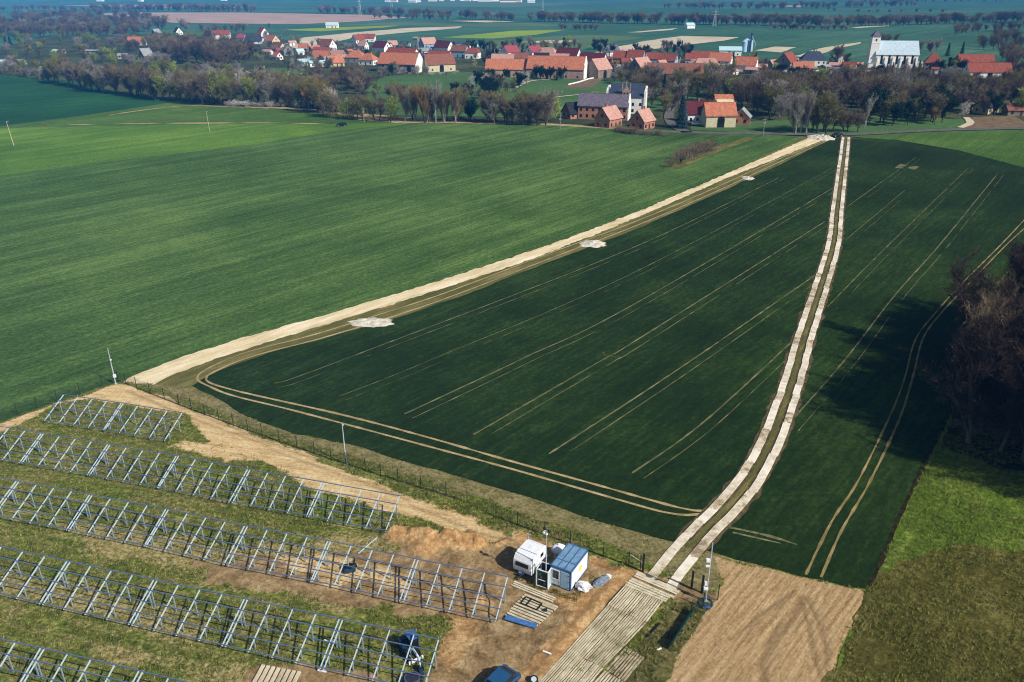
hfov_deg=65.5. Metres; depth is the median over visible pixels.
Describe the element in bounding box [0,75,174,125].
field
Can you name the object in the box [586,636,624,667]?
timber mat
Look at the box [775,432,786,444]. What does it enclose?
track slab
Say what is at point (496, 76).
evergreen tree
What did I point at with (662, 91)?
bare tree
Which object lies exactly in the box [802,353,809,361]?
track slab
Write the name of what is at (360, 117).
dirt road
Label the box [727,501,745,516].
track slab
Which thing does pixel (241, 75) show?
blossoming tree
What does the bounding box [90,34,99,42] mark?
budding tree
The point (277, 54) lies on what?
village house
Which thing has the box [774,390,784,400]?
track slab
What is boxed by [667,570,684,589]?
track slab
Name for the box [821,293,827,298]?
track slab
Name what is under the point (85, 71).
bare tree
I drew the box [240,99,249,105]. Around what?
blossoming bush
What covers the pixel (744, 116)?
village house
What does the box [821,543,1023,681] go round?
grass
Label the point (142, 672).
solar mounting frame
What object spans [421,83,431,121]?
birch tree
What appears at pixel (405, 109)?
birch tree
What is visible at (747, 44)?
grain silos
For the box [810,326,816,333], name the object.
track slab
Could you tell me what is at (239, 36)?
village house
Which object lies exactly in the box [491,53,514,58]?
village house
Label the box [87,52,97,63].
budding tree
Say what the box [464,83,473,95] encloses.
evergreen tree
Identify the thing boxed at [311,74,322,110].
bare tree
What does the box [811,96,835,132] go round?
budding tree
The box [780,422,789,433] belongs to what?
track slab
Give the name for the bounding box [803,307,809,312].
track slab
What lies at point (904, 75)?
bare tree
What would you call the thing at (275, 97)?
budding tree
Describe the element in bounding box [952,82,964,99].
bare tree
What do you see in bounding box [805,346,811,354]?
track slab
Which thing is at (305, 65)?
budding tree
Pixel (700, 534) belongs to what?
track grass
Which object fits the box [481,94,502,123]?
bare tree
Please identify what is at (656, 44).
field
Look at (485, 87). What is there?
evergreen tree
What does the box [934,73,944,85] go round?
bare tree
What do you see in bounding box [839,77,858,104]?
bare tree
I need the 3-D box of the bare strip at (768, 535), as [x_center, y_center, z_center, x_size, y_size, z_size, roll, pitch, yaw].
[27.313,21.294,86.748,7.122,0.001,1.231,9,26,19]
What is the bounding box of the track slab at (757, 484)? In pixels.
[749,477,764,492]
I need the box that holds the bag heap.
[575,581,592,592]
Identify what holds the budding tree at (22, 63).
on the village ground at (462, 64)
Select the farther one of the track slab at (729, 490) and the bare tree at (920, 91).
the bare tree at (920, 91)
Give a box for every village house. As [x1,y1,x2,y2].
[80,49,95,53]
[127,36,146,44]
[137,48,152,58]
[151,29,160,35]
[173,26,182,34]
[212,30,230,38]
[236,33,245,40]
[244,36,263,43]
[256,27,268,36]
[264,34,279,44]
[269,41,283,52]
[271,51,283,59]
[281,43,293,55]
[297,42,309,51]
[299,59,316,65]
[307,60,326,66]
[312,46,330,51]
[312,49,330,59]
[318,38,336,49]
[325,55,344,66]
[330,48,345,54]
[345,49,363,62]
[351,33,365,42]
[357,39,368,49]
[358,52,378,64]
[363,33,375,41]
[372,40,391,52]
[386,46,418,52]
[388,40,397,46]
[399,41,409,47]
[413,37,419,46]
[418,36,435,49]
[427,49,454,58]
[433,39,452,50]
[450,44,468,57]
[464,46,480,58]
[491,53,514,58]
[500,44,519,53]
[511,51,529,58]
[524,44,541,54]
[534,51,549,54]
[540,46,555,52]
[549,53,569,55]
[556,46,580,55]
[561,101,577,118]
[579,51,607,62]
[593,104,623,127]
[602,45,620,55]
[612,49,626,63]
[626,48,645,58]
[627,56,650,75]
[629,106,655,129]
[646,52,662,61]
[657,52,678,62]
[684,98,712,122]
[685,52,698,62]
[691,50,715,57]
[693,58,719,64]
[709,51,732,64]
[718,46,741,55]
[734,55,758,71]
[736,107,751,124]
[775,51,797,68]
[792,60,814,69]
[799,49,826,67]
[827,67,857,73]
[828,55,843,62]
[922,51,941,71]
[957,54,995,61]
[962,62,1012,77]
[972,102,1000,113]
[1001,103,1023,115]
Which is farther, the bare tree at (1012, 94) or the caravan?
the bare tree at (1012, 94)
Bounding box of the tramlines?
[277,158,995,472]
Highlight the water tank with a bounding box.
[551,543,564,556]
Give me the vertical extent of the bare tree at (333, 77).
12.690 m
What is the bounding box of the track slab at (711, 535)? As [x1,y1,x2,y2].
[701,527,721,543]
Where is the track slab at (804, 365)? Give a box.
[800,361,808,370]
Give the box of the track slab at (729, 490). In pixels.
[722,483,737,497]
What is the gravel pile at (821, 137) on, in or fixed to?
on the verge
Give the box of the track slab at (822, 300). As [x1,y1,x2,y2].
[819,298,825,303]
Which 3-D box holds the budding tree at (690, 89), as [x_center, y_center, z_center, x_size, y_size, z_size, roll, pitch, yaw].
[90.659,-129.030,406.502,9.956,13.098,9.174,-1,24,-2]
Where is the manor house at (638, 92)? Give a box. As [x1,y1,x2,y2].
[606,82,647,113]
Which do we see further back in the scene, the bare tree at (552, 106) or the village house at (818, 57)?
the village house at (818, 57)
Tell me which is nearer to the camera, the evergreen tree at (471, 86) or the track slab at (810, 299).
the track slab at (810, 299)
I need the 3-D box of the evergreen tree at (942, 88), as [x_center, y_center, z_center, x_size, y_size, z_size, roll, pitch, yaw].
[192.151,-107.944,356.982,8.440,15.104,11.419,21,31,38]
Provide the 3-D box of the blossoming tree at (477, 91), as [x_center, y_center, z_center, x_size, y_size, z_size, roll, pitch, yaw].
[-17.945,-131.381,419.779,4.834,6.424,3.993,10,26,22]
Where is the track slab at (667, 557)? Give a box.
[658,547,676,564]
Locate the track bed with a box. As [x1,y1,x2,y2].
[674,136,850,553]
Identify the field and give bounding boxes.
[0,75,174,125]
[0,123,407,174]
[0,123,803,421]
[65,4,225,7]
[103,12,404,23]
[193,138,1023,588]
[284,26,461,47]
[289,25,398,30]
[339,22,558,26]
[393,1,581,6]
[442,30,560,37]
[465,20,513,21]
[474,35,642,50]
[535,40,571,42]
[595,36,737,52]
[637,28,675,31]
[757,47,794,51]
[797,42,860,56]
[852,130,1023,166]
[854,25,888,27]
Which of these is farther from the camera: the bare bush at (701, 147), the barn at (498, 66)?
the barn at (498, 66)
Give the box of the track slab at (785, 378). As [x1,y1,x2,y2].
[781,374,789,382]
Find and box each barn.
[377,52,424,72]
[423,53,455,71]
[485,59,527,76]
[526,55,587,78]
[577,92,630,120]
[587,57,612,78]
[647,62,703,80]
[700,94,737,126]
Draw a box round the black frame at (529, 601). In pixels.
[520,596,542,609]
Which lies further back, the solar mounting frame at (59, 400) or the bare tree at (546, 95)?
the bare tree at (546, 95)
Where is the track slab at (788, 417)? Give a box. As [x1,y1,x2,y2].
[784,412,793,423]
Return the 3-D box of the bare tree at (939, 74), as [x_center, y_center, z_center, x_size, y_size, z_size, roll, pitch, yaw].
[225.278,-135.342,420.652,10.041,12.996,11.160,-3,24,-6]
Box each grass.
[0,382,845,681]
[0,382,852,681]
[686,136,846,547]
[821,543,1023,681]
[833,410,1023,681]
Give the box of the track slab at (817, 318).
[814,314,820,321]
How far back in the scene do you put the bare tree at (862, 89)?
375.45 m
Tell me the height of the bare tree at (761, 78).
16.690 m
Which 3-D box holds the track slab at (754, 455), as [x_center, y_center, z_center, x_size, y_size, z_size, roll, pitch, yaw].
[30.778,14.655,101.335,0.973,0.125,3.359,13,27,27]
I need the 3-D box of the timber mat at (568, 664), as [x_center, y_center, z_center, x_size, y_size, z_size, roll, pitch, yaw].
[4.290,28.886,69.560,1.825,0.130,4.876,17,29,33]
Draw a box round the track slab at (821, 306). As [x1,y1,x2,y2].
[817,303,823,308]
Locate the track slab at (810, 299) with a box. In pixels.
[807,296,813,301]
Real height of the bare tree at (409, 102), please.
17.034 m
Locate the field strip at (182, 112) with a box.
[0,101,389,126]
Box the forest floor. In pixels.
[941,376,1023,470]
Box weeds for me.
[513,573,596,601]
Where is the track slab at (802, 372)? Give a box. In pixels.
[798,369,805,377]
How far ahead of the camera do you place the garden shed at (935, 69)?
534.09 m
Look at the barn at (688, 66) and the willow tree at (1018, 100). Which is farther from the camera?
the barn at (688, 66)
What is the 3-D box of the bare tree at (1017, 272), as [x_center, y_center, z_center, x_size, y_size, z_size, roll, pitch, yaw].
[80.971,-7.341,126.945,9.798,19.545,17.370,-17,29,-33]
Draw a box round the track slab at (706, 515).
[697,507,717,522]
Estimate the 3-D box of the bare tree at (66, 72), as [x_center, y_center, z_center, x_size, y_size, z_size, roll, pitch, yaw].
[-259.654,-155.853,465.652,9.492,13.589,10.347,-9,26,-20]
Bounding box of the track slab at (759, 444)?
[752,438,764,450]
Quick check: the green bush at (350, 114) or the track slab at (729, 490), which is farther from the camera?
the green bush at (350, 114)
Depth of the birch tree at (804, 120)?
322.91 m
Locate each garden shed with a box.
[262,49,273,54]
[274,47,282,53]
[287,40,294,45]
[294,48,304,54]
[418,48,428,52]
[452,41,461,44]
[607,56,612,63]
[620,58,630,63]
[744,66,758,73]
[767,59,775,67]
[819,64,831,69]
[829,62,841,66]
[842,61,856,66]
[928,67,939,73]
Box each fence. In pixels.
[0,373,117,419]
[116,372,641,569]
[690,584,719,616]
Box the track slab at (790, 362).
[786,358,794,366]
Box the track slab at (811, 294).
[809,291,815,296]
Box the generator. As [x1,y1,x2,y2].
[343,563,356,573]
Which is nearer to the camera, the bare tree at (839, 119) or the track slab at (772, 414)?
the track slab at (772, 414)
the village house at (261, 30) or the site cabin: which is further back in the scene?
the village house at (261, 30)
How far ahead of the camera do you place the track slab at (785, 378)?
121.13 m
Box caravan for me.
[513,533,545,577]
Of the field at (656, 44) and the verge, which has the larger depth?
the field at (656, 44)
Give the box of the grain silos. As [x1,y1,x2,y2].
[742,33,755,51]
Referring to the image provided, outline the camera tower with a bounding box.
[536,527,551,589]
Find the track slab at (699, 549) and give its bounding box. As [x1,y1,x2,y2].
[688,540,709,557]
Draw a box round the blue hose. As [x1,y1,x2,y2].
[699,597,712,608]
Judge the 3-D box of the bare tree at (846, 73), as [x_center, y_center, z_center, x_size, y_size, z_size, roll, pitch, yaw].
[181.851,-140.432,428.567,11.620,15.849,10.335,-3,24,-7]
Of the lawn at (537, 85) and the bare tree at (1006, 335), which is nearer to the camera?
the bare tree at (1006, 335)
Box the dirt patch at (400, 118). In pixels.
[346,114,452,122]
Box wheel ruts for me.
[196,140,828,515]
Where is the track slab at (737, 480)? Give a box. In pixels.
[730,471,747,485]
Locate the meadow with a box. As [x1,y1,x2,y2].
[837,271,1023,666]
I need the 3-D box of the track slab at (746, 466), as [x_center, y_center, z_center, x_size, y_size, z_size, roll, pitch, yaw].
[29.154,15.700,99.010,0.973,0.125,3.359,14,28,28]
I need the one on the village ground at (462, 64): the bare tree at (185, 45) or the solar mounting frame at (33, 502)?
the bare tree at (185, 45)
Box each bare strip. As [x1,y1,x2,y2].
[667,137,754,168]
[730,526,796,544]
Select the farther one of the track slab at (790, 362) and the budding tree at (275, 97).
the budding tree at (275, 97)
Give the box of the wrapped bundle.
[593,575,609,587]
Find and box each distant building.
[325,22,334,27]
[499,0,515,1]
[684,22,694,28]
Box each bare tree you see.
[59,60,81,86]
[59,64,71,85]
[69,61,81,87]
[71,61,98,91]
[73,63,93,89]
[80,65,108,92]
[98,64,120,92]
[101,68,119,93]
[110,66,133,94]
[118,64,146,96]
[122,60,143,94]
[128,77,145,96]
[129,70,161,100]
[139,69,154,98]
[144,67,161,98]
[160,69,176,99]
[168,41,183,61]
[171,69,193,101]
[176,40,191,61]
[176,75,196,103]
[183,71,208,104]
[185,69,208,103]
[186,42,200,62]
[187,68,213,83]
[188,40,207,62]
[189,70,217,103]
[192,37,208,59]
[200,47,219,62]
[201,42,218,56]
[208,38,227,47]
[212,48,228,69]
[214,45,235,63]
[215,48,229,65]
[221,77,236,103]
[224,41,239,63]
[229,41,247,63]
[232,72,253,97]
[241,68,255,78]
[250,67,274,99]
[252,75,273,104]
[263,72,288,103]
[270,79,287,104]
[272,81,295,107]
[285,73,299,98]
[299,72,325,80]
[300,75,309,109]
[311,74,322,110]
[318,80,326,111]
[321,89,341,114]
[326,73,339,87]
[344,67,368,88]
[347,94,367,116]
[348,98,361,116]
[372,94,386,119]
[408,83,421,120]
[409,85,438,121]
[410,85,427,122]
[441,89,451,120]
[474,91,498,121]
[475,94,493,122]
[480,97,503,122]
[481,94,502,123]
[496,97,513,123]
[509,92,531,124]
[515,90,532,124]
[515,103,530,124]
[527,95,553,124]
[530,92,552,125]
[539,86,562,123]
[540,92,554,116]
[627,68,640,81]
[629,72,645,82]
[637,74,653,88]
[638,63,652,72]
[645,66,663,81]
[645,77,660,93]
[654,86,669,105]
[671,85,684,106]
[674,78,690,102]
[699,71,727,100]
[702,65,726,93]
[709,68,730,97]
[712,65,739,92]
[720,72,737,93]
[728,78,748,107]
[730,77,754,104]
[742,74,761,107]
[746,83,763,111]
[748,87,765,114]
[753,74,772,107]
[754,65,780,81]
[761,78,793,117]
[763,75,778,112]
[771,92,795,120]
[778,76,808,87]
[778,81,811,115]
[791,68,810,80]
[802,66,819,78]
[803,79,821,96]
[807,77,825,96]
[818,76,839,94]
[824,89,840,101]
[826,83,844,99]
[829,43,844,61]
[829,66,843,79]
[831,98,848,131]
[834,80,847,100]
[837,62,859,78]
[838,110,857,131]
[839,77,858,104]
[839,110,851,131]
[840,66,862,82]
[842,53,851,60]
[847,70,865,81]
[848,74,878,105]
[849,76,872,109]
[851,108,867,131]
[856,69,871,79]
[856,84,875,107]
[859,67,884,73]
[863,70,875,76]
[870,77,900,93]
[872,72,897,86]
[878,70,901,77]
[888,71,915,82]
[888,76,912,93]
[891,89,906,102]
[894,68,911,82]
[894,92,908,104]
[897,78,914,99]
[903,66,927,89]
[910,83,930,98]
[912,65,928,78]
[915,75,937,90]
[916,304,1017,442]
[920,69,934,76]
[923,89,948,122]
[929,73,947,88]
[930,106,937,124]
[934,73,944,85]
[937,247,1014,336]
[939,64,964,83]
[939,66,964,84]
[946,75,969,85]
[948,71,970,86]
[950,88,962,111]
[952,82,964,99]
[953,321,1008,433]
[955,85,972,107]
[955,302,1023,420]
[957,298,1023,404]
[959,90,975,112]
[960,78,977,88]
[964,71,981,79]
[964,83,988,111]
[966,283,1023,321]
[966,290,1006,329]
[969,75,994,103]
[969,296,1011,334]
[971,252,1023,303]
[978,93,997,114]
[980,297,1023,319]
[981,264,1023,307]
[982,75,1001,93]
[985,290,1023,410]
[988,292,1023,311]
[989,86,1010,102]
[990,362,1023,451]
[991,331,1023,444]
[992,71,1014,81]
[992,338,1023,460]
[993,83,1010,99]
[997,242,1023,274]
[998,264,1023,299]
[999,48,1017,64]
[1000,255,1020,296]
[1001,232,1023,278]
[1005,79,1023,102]
[1006,41,1023,54]
[1008,243,1023,287]
[1011,48,1023,63]
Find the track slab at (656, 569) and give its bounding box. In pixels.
[646,562,665,580]
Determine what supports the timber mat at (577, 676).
on the site ground at (764, 624)
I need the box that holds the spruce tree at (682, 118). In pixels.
[670,95,688,128]
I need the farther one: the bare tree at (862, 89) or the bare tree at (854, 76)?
the bare tree at (854, 76)
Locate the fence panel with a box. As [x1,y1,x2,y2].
[667,605,696,649]
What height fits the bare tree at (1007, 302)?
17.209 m
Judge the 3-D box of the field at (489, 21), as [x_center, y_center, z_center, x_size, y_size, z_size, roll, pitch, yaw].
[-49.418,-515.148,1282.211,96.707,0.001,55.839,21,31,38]
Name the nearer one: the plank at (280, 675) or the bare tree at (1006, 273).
the plank at (280, 675)
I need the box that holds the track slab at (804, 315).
[801,313,808,318]
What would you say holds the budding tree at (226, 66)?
on the village ground at (462, 64)
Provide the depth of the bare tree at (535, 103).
332.54 m
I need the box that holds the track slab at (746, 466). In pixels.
[740,460,753,472]
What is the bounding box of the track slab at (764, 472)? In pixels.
[757,465,771,478]
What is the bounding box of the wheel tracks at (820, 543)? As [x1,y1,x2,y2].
[805,220,1023,577]
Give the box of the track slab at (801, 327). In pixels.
[797,324,804,331]
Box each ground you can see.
[0,0,1023,514]
[0,33,1023,167]
[0,382,868,681]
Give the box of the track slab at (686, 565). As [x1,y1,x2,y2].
[677,555,697,574]
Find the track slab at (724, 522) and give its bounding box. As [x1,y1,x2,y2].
[713,514,734,530]
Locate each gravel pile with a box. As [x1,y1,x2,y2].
[347,317,393,326]
[579,240,605,247]
[742,176,754,179]
[807,134,834,140]
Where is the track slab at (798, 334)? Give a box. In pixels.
[795,331,801,337]
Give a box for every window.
[515,561,527,569]
[551,568,559,580]
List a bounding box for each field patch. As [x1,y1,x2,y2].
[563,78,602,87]
[964,116,1023,127]
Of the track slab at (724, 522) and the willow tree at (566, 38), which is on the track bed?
the track slab at (724, 522)
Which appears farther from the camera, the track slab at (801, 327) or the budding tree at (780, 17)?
the budding tree at (780, 17)
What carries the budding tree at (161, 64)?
on the village ground at (462, 64)
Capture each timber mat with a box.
[504,594,557,628]
[511,581,555,602]
[539,651,584,681]
[567,626,606,658]
[567,660,602,681]
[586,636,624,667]
[589,605,625,634]
[595,670,622,681]
[606,647,643,681]
[607,585,642,613]
[608,614,645,643]
[625,578,673,601]
[627,594,662,622]
[633,571,680,594]
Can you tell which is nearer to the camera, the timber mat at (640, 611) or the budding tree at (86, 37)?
the timber mat at (640, 611)
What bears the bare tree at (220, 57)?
on the village ground at (462, 64)
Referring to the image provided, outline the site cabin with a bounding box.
[550,542,587,590]
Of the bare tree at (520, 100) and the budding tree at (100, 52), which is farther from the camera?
the budding tree at (100, 52)
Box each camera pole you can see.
[107,348,116,383]
[342,423,347,464]
[703,542,712,601]
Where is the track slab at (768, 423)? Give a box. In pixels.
[763,419,773,430]
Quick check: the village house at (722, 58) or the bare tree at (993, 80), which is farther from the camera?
the village house at (722, 58)
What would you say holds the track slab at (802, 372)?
on the track bed
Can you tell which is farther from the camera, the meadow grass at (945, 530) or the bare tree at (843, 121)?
the bare tree at (843, 121)
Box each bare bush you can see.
[625,125,639,133]
[660,149,697,161]
[663,158,674,166]
[673,143,695,157]
[675,145,698,158]
[687,141,707,154]
[688,143,704,155]
[695,140,712,152]
[701,138,721,149]
[701,140,716,151]
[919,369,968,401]
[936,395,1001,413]
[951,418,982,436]
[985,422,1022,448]
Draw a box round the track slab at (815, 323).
[812,321,818,327]
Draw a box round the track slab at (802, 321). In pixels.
[798,318,806,324]
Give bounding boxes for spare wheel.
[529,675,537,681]
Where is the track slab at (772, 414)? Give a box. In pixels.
[767,409,777,419]
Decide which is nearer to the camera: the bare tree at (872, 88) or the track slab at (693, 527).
the track slab at (693, 527)
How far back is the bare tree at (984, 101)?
363.67 m
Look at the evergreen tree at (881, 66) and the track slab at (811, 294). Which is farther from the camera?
the evergreen tree at (881, 66)
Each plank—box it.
[252,664,264,681]
[258,665,269,681]
[264,666,274,681]
[270,667,279,681]
[275,668,285,681]
[281,669,290,681]
[287,670,295,681]
[292,671,300,681]
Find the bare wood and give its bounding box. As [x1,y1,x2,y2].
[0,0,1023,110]
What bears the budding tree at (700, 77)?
on the lawn at (537, 85)
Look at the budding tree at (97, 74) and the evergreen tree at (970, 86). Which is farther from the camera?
the budding tree at (97, 74)
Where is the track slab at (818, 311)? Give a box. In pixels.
[815,309,822,314]
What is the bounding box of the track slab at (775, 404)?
[771,399,780,409]
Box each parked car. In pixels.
[336,122,346,126]
[484,664,520,681]
[691,121,701,124]
[831,132,843,136]
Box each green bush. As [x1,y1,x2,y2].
[324,112,345,118]
[340,111,355,118]
[616,125,637,132]
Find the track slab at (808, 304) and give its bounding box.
[805,302,811,307]
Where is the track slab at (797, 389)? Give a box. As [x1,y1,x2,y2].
[792,384,801,394]
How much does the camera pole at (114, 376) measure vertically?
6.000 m
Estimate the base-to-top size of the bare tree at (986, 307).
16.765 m
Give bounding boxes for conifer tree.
[659,74,666,95]
[945,43,950,55]
[960,42,964,53]
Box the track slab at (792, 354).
[788,351,795,358]
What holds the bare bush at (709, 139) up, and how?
on the bare strip at (679, 164)
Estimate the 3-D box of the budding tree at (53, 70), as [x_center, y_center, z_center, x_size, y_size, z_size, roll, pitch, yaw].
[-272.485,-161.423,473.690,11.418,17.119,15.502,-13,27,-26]
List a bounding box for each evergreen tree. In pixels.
[387,63,393,75]
[449,81,459,91]
[462,97,475,116]
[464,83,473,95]
[467,101,479,120]
[472,70,484,86]
[478,78,485,85]
[480,82,491,93]
[481,41,488,50]
[484,68,495,75]
[484,76,494,81]
[487,78,499,93]
[495,73,503,81]
[502,68,509,75]
[515,37,522,45]
[515,72,527,85]
[533,64,543,74]
[537,65,545,78]
[547,66,556,77]
[557,66,567,77]
[596,44,601,52]
[600,38,607,46]
[774,62,788,72]
[863,90,885,124]
[874,62,885,68]
[876,87,890,120]
[882,88,897,96]
[890,101,908,125]
[900,97,915,124]
[909,91,931,118]
[926,99,944,121]
[931,84,953,97]
[931,88,951,116]
[936,59,945,67]
[938,96,960,122]
[957,58,968,68]
[962,84,984,109]
[985,90,1006,114]
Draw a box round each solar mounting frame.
[0,426,41,462]
[0,477,16,503]
[0,480,89,530]
[0,546,67,603]
[0,638,41,681]
[20,433,107,474]
[23,647,139,681]
[41,561,153,624]
[43,394,121,429]
[67,494,165,546]
[89,444,176,487]
[103,402,182,440]
[129,579,244,646]
[137,670,187,681]
[143,508,244,564]
[158,455,247,502]
[223,598,340,668]
[226,525,328,581]
[230,469,322,516]
[308,482,400,531]
[310,540,416,601]
[321,618,439,681]
[401,558,508,621]
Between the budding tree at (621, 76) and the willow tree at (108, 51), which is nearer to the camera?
the budding tree at (621, 76)
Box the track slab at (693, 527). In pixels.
[684,519,703,536]
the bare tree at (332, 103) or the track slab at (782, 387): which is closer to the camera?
the track slab at (782, 387)
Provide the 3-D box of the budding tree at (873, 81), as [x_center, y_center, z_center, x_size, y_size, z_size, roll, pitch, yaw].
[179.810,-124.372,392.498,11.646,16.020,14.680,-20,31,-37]
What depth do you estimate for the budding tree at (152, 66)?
480.03 m
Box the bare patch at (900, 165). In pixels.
[895,164,905,167]
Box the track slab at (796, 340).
[792,337,799,344]
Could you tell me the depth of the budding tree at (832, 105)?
317.34 m
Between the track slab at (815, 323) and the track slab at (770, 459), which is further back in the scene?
the track slab at (815, 323)
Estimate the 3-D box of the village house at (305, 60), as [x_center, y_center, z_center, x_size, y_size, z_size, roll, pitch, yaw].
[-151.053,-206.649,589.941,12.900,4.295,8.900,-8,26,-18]
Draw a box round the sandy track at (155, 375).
[126,138,819,383]
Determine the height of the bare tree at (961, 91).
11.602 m
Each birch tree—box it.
[391,83,406,120]
[401,87,411,120]
[408,89,415,120]
[410,83,417,120]
[417,86,432,121]
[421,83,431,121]
[424,81,440,122]
[432,79,441,113]
[436,93,446,122]
[439,87,451,121]
[449,88,460,122]
[787,93,801,132]
[790,89,804,132]
[793,90,809,132]
[797,87,812,132]
[801,93,812,131]
[803,91,817,132]
[864,93,877,127]
[899,61,912,73]
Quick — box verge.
[119,137,824,396]
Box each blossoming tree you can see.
[235,68,250,93]
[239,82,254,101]
[319,84,336,101]
[467,73,475,85]
[474,86,481,97]
[520,70,529,84]
[958,99,974,118]
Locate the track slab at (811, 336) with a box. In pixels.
[808,333,815,340]
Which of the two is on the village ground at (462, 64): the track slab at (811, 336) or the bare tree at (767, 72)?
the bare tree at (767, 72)
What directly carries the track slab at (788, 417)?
on the track bed
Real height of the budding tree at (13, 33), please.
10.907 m
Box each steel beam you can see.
[646,623,659,636]
[658,630,670,643]
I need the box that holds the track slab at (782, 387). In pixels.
[777,381,786,391]
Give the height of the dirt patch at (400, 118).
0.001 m
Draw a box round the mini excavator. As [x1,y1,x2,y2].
[397,629,423,671]
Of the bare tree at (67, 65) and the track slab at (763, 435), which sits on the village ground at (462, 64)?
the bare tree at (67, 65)
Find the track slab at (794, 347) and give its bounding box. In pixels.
[790,344,797,351]
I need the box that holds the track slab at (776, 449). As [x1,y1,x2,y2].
[771,443,782,456]
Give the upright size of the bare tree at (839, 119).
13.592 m
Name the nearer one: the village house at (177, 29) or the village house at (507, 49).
the village house at (507, 49)
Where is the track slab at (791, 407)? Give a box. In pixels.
[787,403,796,412]
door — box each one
[560,571,569,589]
[717,117,724,126]
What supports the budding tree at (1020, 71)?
on the village ground at (462, 64)
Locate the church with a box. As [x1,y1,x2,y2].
[865,30,919,67]
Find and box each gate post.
[642,554,644,571]
[690,571,694,588]
[700,575,704,593]
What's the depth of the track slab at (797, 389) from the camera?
117.84 m
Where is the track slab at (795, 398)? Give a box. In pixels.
[790,393,799,403]
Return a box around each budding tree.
[9,29,18,39]
[15,58,27,74]
[21,47,31,54]
[28,59,38,68]
[34,47,42,56]
[40,38,48,45]
[43,56,61,83]
[43,57,64,82]
[55,50,66,59]
[75,44,85,51]
[81,31,89,42]
[85,64,103,91]
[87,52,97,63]
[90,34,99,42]
[96,46,105,62]
[106,52,118,65]
[115,64,132,93]
[116,43,123,51]
[120,64,143,96]
[146,62,159,72]
[147,57,159,72]
[148,72,170,99]
[155,60,172,75]
[159,58,172,69]
[162,79,177,100]
[165,63,175,74]
[167,78,183,101]
[175,70,196,90]
[206,70,217,103]
[208,80,226,105]
[213,72,231,101]
[217,79,237,100]
[218,70,238,81]
[222,63,237,71]
[237,73,258,105]
[263,78,280,103]
[278,69,299,94]
[285,70,298,95]
[289,81,307,107]
[292,84,301,107]
[296,73,324,107]
[298,77,330,112]
[302,61,309,69]
[320,90,333,114]
[321,79,332,89]
[337,97,352,118]
[351,98,368,120]
[358,95,375,118]
[372,80,381,91]
[383,92,399,122]
[447,86,474,121]
[484,88,511,121]
[500,91,520,123]
[515,90,534,124]
[542,40,550,47]
[585,12,595,20]
[606,11,615,21]
[616,68,624,81]
[632,69,649,80]
[660,90,673,116]
[672,69,687,85]
[680,75,698,100]
[687,12,694,21]
[688,68,709,99]
[703,62,713,75]
[726,75,746,101]
[728,61,737,72]
[762,80,788,117]
[766,71,792,81]
[776,14,785,24]
[793,16,802,24]
[795,82,812,95]
[805,89,844,133]
[808,71,828,81]
[808,96,830,132]
[809,97,829,129]
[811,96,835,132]
[815,18,825,24]
[844,16,852,24]
[865,73,890,94]
[875,95,898,123]
[902,97,920,119]
[909,79,932,96]
[920,92,940,118]
[939,80,958,90]
[948,67,971,78]
[955,74,979,89]
[994,72,1010,89]
[994,79,1010,92]
[1007,66,1023,75]
[1011,29,1022,43]
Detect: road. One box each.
[72,122,318,124]
[112,105,267,114]
[241,106,617,128]
[615,95,1023,135]
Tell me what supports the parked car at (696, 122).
on the lawn at (875, 124)
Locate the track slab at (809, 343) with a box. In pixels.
[806,339,812,346]
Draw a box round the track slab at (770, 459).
[764,453,776,466]
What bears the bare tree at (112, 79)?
on the village ground at (462, 64)
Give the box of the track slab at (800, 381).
[796,376,804,386]
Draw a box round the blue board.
[504,615,536,628]
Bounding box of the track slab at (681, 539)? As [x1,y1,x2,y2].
[670,533,690,551]
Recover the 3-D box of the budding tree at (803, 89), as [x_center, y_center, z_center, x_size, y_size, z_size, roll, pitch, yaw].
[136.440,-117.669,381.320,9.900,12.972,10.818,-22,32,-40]
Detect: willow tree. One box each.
[100,46,116,57]
[551,98,560,121]
[563,36,570,45]
[817,67,828,75]
[1012,87,1023,106]
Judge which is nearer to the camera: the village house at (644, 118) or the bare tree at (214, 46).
the village house at (644, 118)
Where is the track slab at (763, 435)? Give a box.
[758,428,769,440]
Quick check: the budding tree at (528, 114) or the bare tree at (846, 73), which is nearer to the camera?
the budding tree at (528, 114)
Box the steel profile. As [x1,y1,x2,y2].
[358,537,376,553]
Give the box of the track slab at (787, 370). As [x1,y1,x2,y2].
[784,366,791,374]
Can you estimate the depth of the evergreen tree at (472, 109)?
349.00 m
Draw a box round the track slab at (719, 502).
[709,494,727,509]
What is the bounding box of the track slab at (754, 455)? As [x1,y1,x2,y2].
[747,449,760,462]
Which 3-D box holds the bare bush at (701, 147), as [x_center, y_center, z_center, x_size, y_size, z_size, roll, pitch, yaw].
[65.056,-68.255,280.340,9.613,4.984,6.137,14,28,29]
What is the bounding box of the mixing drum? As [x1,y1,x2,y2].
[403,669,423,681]
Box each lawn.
[160,28,202,37]
[243,68,304,76]
[365,72,702,117]
[690,115,1022,135]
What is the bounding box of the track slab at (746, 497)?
[739,489,755,504]

